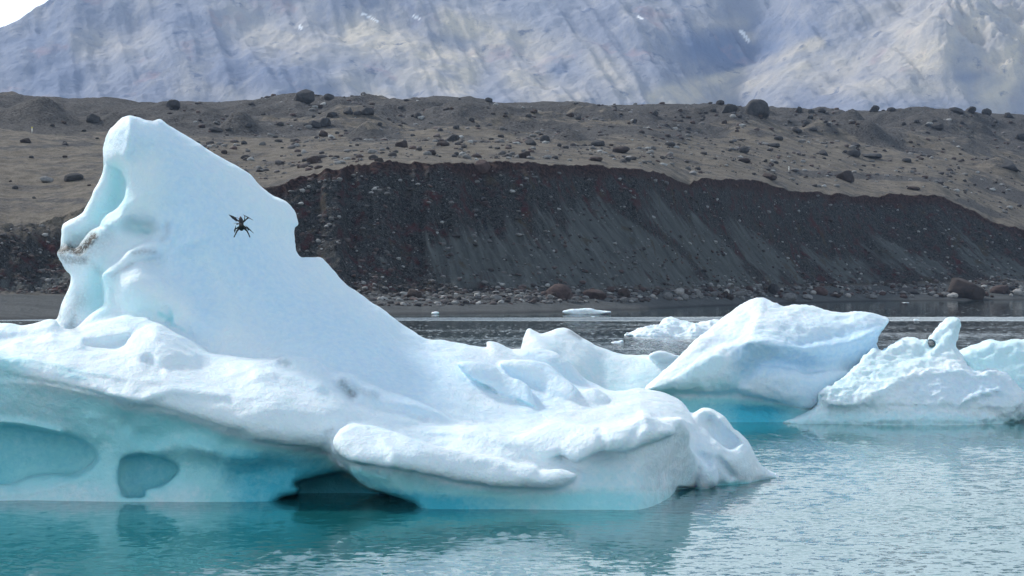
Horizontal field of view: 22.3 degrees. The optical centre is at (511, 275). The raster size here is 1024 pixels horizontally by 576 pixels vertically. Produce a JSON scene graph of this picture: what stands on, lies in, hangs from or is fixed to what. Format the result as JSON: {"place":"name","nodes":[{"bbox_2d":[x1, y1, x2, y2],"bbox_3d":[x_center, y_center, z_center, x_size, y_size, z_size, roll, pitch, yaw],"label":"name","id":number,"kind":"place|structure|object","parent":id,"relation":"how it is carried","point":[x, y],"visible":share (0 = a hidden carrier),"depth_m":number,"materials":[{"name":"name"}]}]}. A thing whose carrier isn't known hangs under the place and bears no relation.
{"place":"outdoors","nodes":[
{"label":"outdoors","id":0,"kind":"place"},
{"bbox_2d":[0,0,47,26],"label":"sky","id":1,"kind":"structure","parent":0,"point":[11,11],"materials":[{"name":"white"}]},
{"bbox_2d":[229,215,252,237],"bbox_3d":[-5.413,-1.000,51.988,0.525,0.464,0.262,0,0,0],"label":"drone","id":2,"kind":"object","parent":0,"point":[241,226],"visible":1,"depth_m":51.97,"materials":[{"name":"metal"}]},
{"bbox_2d":[0,91,1023,319],"bbox_3d":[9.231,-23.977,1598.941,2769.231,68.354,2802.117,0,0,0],"label":"ground","id":3,"kind":"structure","parent":0,"point":[55,204],"depth_m":511.97,"materials":[{"name":"grey soil"}]},
{"bbox_2d":[20,138,30,142],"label":"boulder","id":4,"kind":"object","parent":3,"relation":"on","point":[26,140],"visible":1,"depth_m":482.61,"materials":[{"name":"grey stone"}]},
{"bbox_2d":[40,176,52,182],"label":"boulder","id":5,"kind":"object","parent":3,"relation":"on","point":[45,179],"visible":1,"depth_m":422.13,"materials":[{"name":"grey stone"}]},
{"bbox_2d":[64,173,83,181],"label":"boulder","id":6,"kind":"object","parent":3,"relation":"on","point":[73,177],"visible":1,"depth_m":419.93,"materials":[{"name":"grey stone"}]},
{"bbox_2d":[86,114,99,122],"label":"boulder","id":7,"kind":"object","parent":3,"relation":"on","point":[92,118],"visible":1,"depth_m":536.33,"materials":[{"name":"grey stone"}]},
{"bbox_2d":[166,99,179,109],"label":"boulder","id":8,"kind":"object","parent":3,"relation":"on","point":[173,103],"visible":1,"depth_m":648.70,"materials":[{"name":"grey stone"}]},
{"bbox_2d":[208,127,222,131],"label":"boulder","id":9,"kind":"object","parent":3,"relation":"on","point":[214,129],"visible":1,"depth_m":547.46,"materials":[{"name":"grey stone"}]},
{"bbox_2d":[245,122,251,127],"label":"boulder","id":10,"kind":"object","parent":3,"relation":"on","point":[248,125],"visible":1,"depth_m":550.19,"materials":[{"name":"grey stone"}]},
{"bbox_2d":[293,89,314,103],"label":"boulder","id":11,"kind":"object","parent":3,"relation":"on","point":[306,96],"visible":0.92,"depth_m":654.95,"materials":[{"name":"grey stone"}]},
{"bbox_2d":[307,156,321,163],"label":"boulder","id":12,"kind":"object","parent":3,"relation":"on","point":[313,159],"visible":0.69,"depth_m":438.92,"materials":[{"name":"grey stone"}]},
{"bbox_2d":[308,120,320,127],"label":"boulder","id":13,"kind":"object","parent":3,"relation":"on","point":[314,124],"visible":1,"depth_m":561.60,"materials":[{"name":"grey stone"}]},
{"bbox_2d":[319,130,327,136],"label":"boulder","id":14,"kind":"object","parent":3,"relation":"on","point":[322,133],"visible":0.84,"depth_m":535.46,"materials":[{"name":"grey stone"}]},
{"bbox_2d":[320,117,330,126],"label":"boulder","id":15,"kind":"object","parent":3,"relation":"on","point":[325,122],"visible":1,"depth_m":562.41,"materials":[{"name":"grey stone"}]},
{"bbox_2d":[324,93,333,99],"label":"boulder","id":16,"kind":"object","parent":3,"relation":"on","point":[327,96],"visible":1,"depth_m":669.35,"materials":[{"name":"grey stone"}]},
{"bbox_2d":[326,112,336,117],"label":"boulder","id":17,"kind":"object","parent":3,"relation":"on","point":[331,114],"visible":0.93,"depth_m":573.23,"materials":[{"name":"grey stone"}]},
{"bbox_2d":[343,107,352,114],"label":"boulder","id":18,"kind":"object","parent":3,"relation":"on","point":[347,110],"visible":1,"depth_m":574.69,"materials":[{"name":"grey stone"}]},
{"bbox_2d":[354,110,360,115],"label":"boulder","id":19,"kind":"object","parent":3,"relation":"on","point":[357,112],"visible":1,"depth_m":574.31,"materials":[{"name":"grey stone"}]},
{"bbox_2d":[361,107,373,115],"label":"boulder","id":20,"kind":"object","parent":3,"relation":"on","point":[368,111],"visible":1,"depth_m":574.31,"materials":[{"name":"grey stone"}]},
{"bbox_2d":[374,158,383,161],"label":"boulder","id":21,"kind":"object","parent":3,"relation":"on","point":[379,159],"visible":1,"depth_m":412.60,"materials":[{"name":"grey stone"}]},
{"bbox_2d":[395,141,407,147],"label":"boulder","id":22,"kind":"object","parent":3,"relation":"on","point":[403,144],"visible":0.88,"depth_m":477.07,"materials":[{"name":"grey stone"}]},
{"bbox_2d":[407,289,421,297],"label":"boulder","id":23,"kind":"object","parent":3,"relation":"on","point":[414,293],"visible":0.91,"depth_m":375.95,"materials":[{"name":"grey stone"}]},
{"bbox_2d":[414,112,421,117],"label":"boulder","id":24,"kind":"object","parent":3,"relation":"on","point":[417,114],"visible":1,"depth_m":615.25,"materials":[{"name":"grey stone"}]},
{"bbox_2d":[436,141,449,145],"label":"boulder","id":25,"kind":"object","parent":3,"relation":"on","point":[442,143],"visible":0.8,"depth_m":481.24,"materials":[{"name":"grey stone"}]},
{"bbox_2d":[446,134,459,140],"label":"boulder","id":26,"kind":"object","parent":3,"relation":"on","point":[453,137],"visible":0.85,"depth_m":526.92,"materials":[{"name":"grey stone"}]},
{"bbox_2d":[475,160,490,172],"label":"boulder","id":27,"kind":"object","parent":3,"relation":"on","point":[482,166],"visible":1,"depth_m":424.18,"materials":[{"name":"grey stone"}]},
{"bbox_2d":[485,97,492,102],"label":"boulder","id":28,"kind":"object","parent":3,"relation":"on","point":[487,99],"visible":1,"depth_m":722.59,"materials":[{"name":"grey stone"}]},
{"bbox_2d":[490,295,501,299],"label":"boulder","id":29,"kind":"object","parent":3,"relation":"on","point":[492,297],"visible":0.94,"depth_m":381.35,"materials":[{"name":"grey stone"}]},
{"bbox_2d":[0,166,1022,293],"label":"bluff stones","id":30,"kind":"object","parent":3,"relation":"on","point":[338,241],"visible":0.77,"depth_m":420.32,"materials":[{"name":"grey stone"}]},
{"bbox_2d":[518,151,530,157],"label":"boulder","id":31,"kind":"object","parent":3,"relation":"on","point":[525,154],"visible":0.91,"depth_m":450.52,"materials":[{"name":"grey stone"}]},
{"bbox_2d":[525,138,536,144],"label":"boulder","id":32,"kind":"object","parent":3,"relation":"on","point":[530,141],"visible":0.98,"depth_m":493.78,"materials":[{"name":"grey stone"}]},
{"bbox_2d":[540,135,549,141],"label":"boulder","id":33,"kind":"object","parent":3,"relation":"on","point":[544,138],"visible":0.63,"depth_m":542.76,"materials":[{"name":"grey stone"}]},
{"bbox_2d":[546,284,571,299],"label":"boulder","id":34,"kind":"object","parent":3,"relation":"on","point":[561,291],"visible":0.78,"depth_m":396.66,"materials":[{"name":"brown stone"}]},
{"bbox_2d":[583,289,606,299],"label":"boulder","id":35,"kind":"object","parent":3,"relation":"on","point":[595,294],"visible":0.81,"depth_m":404.83,"materials":[{"name":"stone"}]},
{"bbox_2d":[167,92,1023,215],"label":"plateau stones","id":36,"kind":"object","parent":3,"relation":"on","point":[463,154],"visible":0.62,"depth_m":563.70,"materials":[{"name":"grey stone"}]},
{"bbox_2d":[589,156,602,160],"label":"boulder","id":37,"kind":"object","parent":3,"relation":"on","point":[595,158],"visible":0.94,"depth_m":468.14,"materials":[{"name":"grey stone"}]},
{"bbox_2d":[590,140,604,145],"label":"boulder","id":38,"kind":"object","parent":3,"relation":"on","point":[598,143],"visible":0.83,"depth_m":535.87,"materials":[{"name":"grey stone"}]},
{"bbox_2d":[606,286,614,291],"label":"boulder","id":39,"kind":"object","parent":3,"relation":"on","point":[610,289],"visible":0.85,"depth_m":420.52,"materials":[{"name":"grey stone"}]},
{"bbox_2d":[612,146,629,152],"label":"boulder","id":40,"kind":"object","parent":3,"relation":"on","point":[621,149],"visible":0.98,"depth_m":512.03,"materials":[{"name":"grey stone"}]},
{"bbox_2d":[619,297,627,302],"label":"boulder","id":41,"kind":"object","parent":3,"relation":"on","point":[623,299],"visible":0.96,"depth_m":408.61,"materials":[{"name":"grey stone"}]},
{"bbox_2d":[618,288,630,297],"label":"boulder","id":42,"kind":"object","parent":3,"relation":"on","point":[625,292],"visible":0.79,"depth_m":414.42,"materials":[{"name":"grey stone"}]},
{"bbox_2d":[663,292,672,299],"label":"boulder","id":43,"kind":"object","parent":3,"relation":"on","point":[668,295],"visible":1,"depth_m":432.55,"materials":[{"name":"grey stone"}]},
{"bbox_2d":[664,142,674,146],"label":"boulder","id":44,"kind":"object","parent":3,"relation":"on","point":[670,144],"visible":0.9,"depth_m":574.33,"materials":[{"name":"grey stone"}]},
{"bbox_2d":[673,288,683,294],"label":"boulder","id":45,"kind":"object","parent":3,"relation":"on","point":[678,291],"visible":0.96,"depth_m":446.67,"materials":[{"name":"stone"}]},
{"bbox_2d":[679,294,688,300],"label":"boulder","id":46,"kind":"object","parent":3,"relation":"on","point":[684,297],"visible":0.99,"depth_m":443.35,"materials":[{"name":"grey stone"}]},
{"bbox_2d":[362,277,1023,305],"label":"beach stones","id":47,"kind":"object","parent":3,"relation":"on","point":[534,297],"visible":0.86,"depth_m":402.57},
{"bbox_2d":[709,291,718,296],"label":"boulder","id":48,"kind":"object","parent":3,"relation":"on","point":[714,293],"visible":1,"depth_m":466.41,"materials":[{"name":"grey stone"}]},
{"bbox_2d":[716,100,724,104],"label":"boulder","id":49,"kind":"object","parent":3,"relation":"on","point":[720,102],"visible":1,"depth_m":724.65,"materials":[{"name":"grey stone"}]},
{"bbox_2d":[722,104,737,112],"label":"boulder","id":50,"kind":"object","parent":3,"relation":"on","point":[728,108],"visible":0.86,"depth_m":713.15,"materials":[{"name":"grey stone"}]},
{"bbox_2d":[726,294,733,299],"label":"boulder","id":51,"kind":"object","parent":3,"relation":"on","point":[730,296],"visible":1,"depth_m":468.74,"materials":[{"name":"grey stone"}]},
{"bbox_2d":[731,291,745,296],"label":"boulder","id":52,"kind":"object","parent":3,"relation":"on","point":[739,293],"visible":0.75,"depth_m":479.33,"materials":[{"name":"grey stone"}]},
{"bbox_2d":[738,146,748,152],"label":"boulder","id":53,"kind":"object","parent":3,"relation":"on","point":[743,149],"visible":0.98,"depth_m":609.76,"materials":[{"name":"grey stone"}]},
{"bbox_2d":[738,158,750,162],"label":"boulder","id":54,"kind":"object","parent":3,"relation":"on","point":[745,160],"visible":1,"depth_m":576.45,"materials":[{"name":"grey stone"}]},
{"bbox_2d":[746,286,753,291],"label":"boulder","id":55,"kind":"object","parent":3,"relation":"on","point":[749,288],"visible":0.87,"depth_m":495.28,"materials":[{"name":"grey stone"}]},
{"bbox_2d":[745,99,769,118],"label":"boulder","id":56,"kind":"object","parent":3,"relation":"on","point":[756,107],"visible":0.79,"depth_m":713.92,"materials":[{"name":"grey stone"}]},
{"bbox_2d":[762,173,776,180],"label":"boulder","id":57,"kind":"object","parent":3,"relation":"on","point":[772,177],"visible":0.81,"depth_m":558.73,"materials":[{"name":"grey stone"}]},
{"bbox_2d":[767,283,778,294],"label":"boulder","id":58,"kind":"object","parent":3,"relation":"on","point":[773,288],"visible":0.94,"depth_m":502.50,"materials":[{"name":"grey stone"}]},
{"bbox_2d":[767,143,779,147],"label":"boulder","id":59,"kind":"object","parent":3,"relation":"on","point":[776,145],"visible":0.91,"depth_m":651.89,"materials":[{"name":"grey stone"}]},
{"bbox_2d":[774,136,782,140],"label":"boulder","id":60,"kind":"object","parent":3,"relation":"on","point":[780,138],"visible":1,"depth_m":676.80,"materials":[{"name":"grey stone"}]},
{"bbox_2d":[782,293,796,301],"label":"boulder","id":61,"kind":"object","parent":3,"relation":"on","point":[792,297],"visible":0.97,"depth_m":500.79,"materials":[{"name":"grey stone"}]},
{"bbox_2d":[792,128,801,132],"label":"boulder","id":62,"kind":"object","parent":3,"relation":"on","point":[797,130],"visible":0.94,"depth_m":723.99,"materials":[{"name":"grey stone"}]},
{"bbox_2d":[795,106,802,112],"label":"boulder","id":63,"kind":"object","parent":3,"relation":"on","point":[798,109],"visible":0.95,"depth_m":825.32,"materials":[{"name":"grey stone"}]},
{"bbox_2d":[802,294,812,299],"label":"boulder","id":64,"kind":"object","parent":3,"relation":"on","point":[808,296],"visible":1,"depth_m":511.67,"materials":[{"name":"grey stone"}]},
{"bbox_2d":[808,127,816,130],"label":"boulder","id":65,"kind":"object","parent":3,"relation":"on","point":[812,129],"visible":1,"depth_m":729.20,"materials":[{"name":"grey stone"}]},
{"bbox_2d":[813,286,827,295],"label":"boulder","id":66,"kind":"object","parent":3,"relation":"on","point":[820,290],"visible":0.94,"depth_m":524.25,"materials":[{"name":"grey stone"}]},
{"bbox_2d":[818,108,825,112],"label":"boulder","id":67,"kind":"object","parent":3,"relation":"on","point":[822,110],"visible":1,"depth_m":819.58,"materials":[{"name":"grey stone"}]},
{"bbox_2d":[819,150,827,155],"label":"boulder","id":68,"kind":"object","parent":3,"relation":"on","point":[822,152],"visible":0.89,"depth_m":664.87,"materials":[{"name":"grey stone"}]},
{"bbox_2d":[830,293,841,297],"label":"boulder","id":69,"kind":"object","parent":3,"relation":"on","point":[836,295],"visible":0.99,"depth_m":525.30,"materials":[{"name":"grey stone"}]},
{"bbox_2d":[836,170,854,182],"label":"boulder","id":70,"kind":"object","parent":3,"relation":"on","point":[847,175],"visible":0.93,"depth_m":609.47,"materials":[{"name":"grey stone"}]},
{"bbox_2d":[846,149,860,156],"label":"boulder","id":71,"kind":"object","parent":3,"relation":"on","point":[854,153],"visible":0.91,"depth_m":679.52,"materials":[{"name":"grey stone"}]},
{"bbox_2d":[862,153,881,158],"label":"boulder","id":72,"kind":"object","parent":3,"relation":"on","point":[874,155],"visible":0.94,"depth_m":685.49,"materials":[{"name":"grey stone"}]},
{"bbox_2d":[866,294,877,298],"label":"boulder","id":73,"kind":"object","parent":3,"relation":"on","point":[871,296],"visible":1,"depth_m":538.27,"materials":[{"name":"grey stone"}]},
{"bbox_2d":[869,105,879,111],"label":"boulder","id":74,"kind":"object","parent":3,"relation":"on","point":[874,108],"visible":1,"depth_m":828.37,"materials":[{"name":"grey stone"}]},
{"bbox_2d":[901,158,911,162],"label":"boulder","id":75,"kind":"object","parent":3,"relation":"on","point":[908,160],"visible":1,"depth_m":688.77,"materials":[{"name":"grey stone"}]},
{"bbox_2d":[898,287,919,293],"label":"boulder","id":76,"kind":"object","parent":3,"relation":"on","point":[911,290],"visible":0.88,"depth_m":554.61,"materials":[{"name":"grey stone"}]},
{"bbox_2d":[907,186,919,189],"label":"boulder","id":77,"kind":"object","parent":3,"relation":"on","point":[913,188],"visible":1,"depth_m":614.09,"materials":[{"name":"grey stone"}]},
{"bbox_2d":[932,123,942,129],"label":"boulder","id":78,"kind":"object","parent":3,"relation":"on","point":[937,126],"visible":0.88,"depth_m":796.51,"materials":[{"name":"grey stone"}]},
{"bbox_2d":[948,107,963,113],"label":"boulder","id":79,"kind":"object","parent":3,"relation":"on","point":[957,110],"visible":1,"depth_m":838.76,"materials":[{"name":"grey stone"}]},
{"bbox_2d":[948,278,985,299],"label":"boulder","id":80,"kind":"object","parent":3,"relation":"on","point":[962,288],"visible":0.77,"depth_m":556.43,"materials":[{"name":"stone"}]},
{"bbox_2d":[965,106,975,113],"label":"boulder","id":81,"kind":"object","parent":3,"relation":"on","point":[971,109],"visible":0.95,"depth_m":884.59,"materials":[{"name":"grey stone"}]},
{"bbox_2d":[981,108,991,114],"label":"boulder","id":82,"kind":"object","parent":3,"relation":"on","point":[986,111],"visible":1,"depth_m":889.32,"materials":[{"name":"grey stone"}]},
{"bbox_2d":[989,285,1008,293],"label":"boulder","id":83,"kind":"object","parent":3,"relation":"on","point":[1000,289],"visible":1,"depth_m":568.00,"materials":[{"name":"stone"}]},
{"bbox_2d":[1004,112,1013,117],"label":"boulder","id":84,"kind":"object","parent":3,"relation":"on","point":[1008,115],"visible":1,"depth_m":907.40,"materials":[{"name":"grey stone"}]},
{"bbox_2d":[1000,160,1019,171],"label":"boulder","id":85,"kind":"object","parent":3,"relation":"on","point":[1008,164],"visible":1,"depth_m":717.95,"materials":[{"name":"grey stone"}]},
{"bbox_2d":[1008,285,1015,289],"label":"boulder","id":86,"kind":"object","parent":3,"relation":"on","point":[1011,287],"visible":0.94,"depth_m":573.55,"materials":[{"name":"grey stone"}]},
{"bbox_2d":[1012,289,1022,294],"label":"boulder","id":87,"kind":"object","parent":3,"relation":"on","point":[1017,292],"visible":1,"depth_m":569.43,"materials":[{"name":"stone"}]},
{"bbox_2d":[1015,132,1023,140],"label":"boulder","id":88,"kind":"object","parent":3,"relation":"on","point":[1019,135],"visible":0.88,"depth_m":850.67,"materials":[{"name":"grey stone"}]},
{"bbox_2d":[0,300,1023,575],"bbox_3d":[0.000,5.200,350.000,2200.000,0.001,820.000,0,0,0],"label":"water","id":89,"kind":"structure","parent":0,"point":[882,500],"depth_m":55.07,"materials":[{"name":"teal liquid"}]},
{"bbox_2d":[0,115,778,509],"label":"iceberg","id":90,"kind":"object","parent":89,"relation":"on","point":[186,345],"visible":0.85,"depth_m":61.52,"materials":[{"name":"white ice"}]},
{"bbox_2d":[563,308,610,314],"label":"ice floe","id":91,"kind":"object","parent":89,"relation":"on","point":[586,311],"visible":0.79,"depth_m":347.08,"materials":[{"name":"white ice"}]},
{"bbox_2d":[521,328,678,390],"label":"iceberg","id":92,"kind":"object","parent":89,"relation":"on","point":[600,366],"visible":0.29,"depth_m":111.29,"materials":[{"name":"white ice"}]},
{"bbox_2d":[624,316,718,336],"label":"iceberg","id":93,"kind":"object","parent":89,"relation":"on","point":[670,326],"visible":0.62,"depth_m":225.24,"materials":[{"name":"white ice"}]},
{"bbox_2d":[645,298,888,421],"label":"iceberg","id":94,"kind":"object","parent":89,"relation":"on","point":[759,360],"visible":0.66,"depth_m":93.45,"materials":[{"name":"white ice"}]},
{"bbox_2d":[783,317,1023,424],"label":"iceberg","id":95,"kind":"object","parent":89,"relation":"on","point":[909,381],"visible":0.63,"depth_m":91.58,"materials":[{"name":"white ice"}]},
{"bbox_2d":[959,339,1023,390],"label":"iceberg","id":96,"kind":"object","parent":89,"relation":"on","point":[1007,356],"visible":0.36,"depth_m":97.99,"materials":[{"name":"white ice"}]},
{"bbox_2d":[0,0,1023,114],"bbox_3d":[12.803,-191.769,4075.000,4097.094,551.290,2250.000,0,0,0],"label":"mountain","id":97,"kind":"structure","parent":0,"point":[866,55],"depth_m":3475.22,"materials":[{"name":"grey stone"}]}
]}

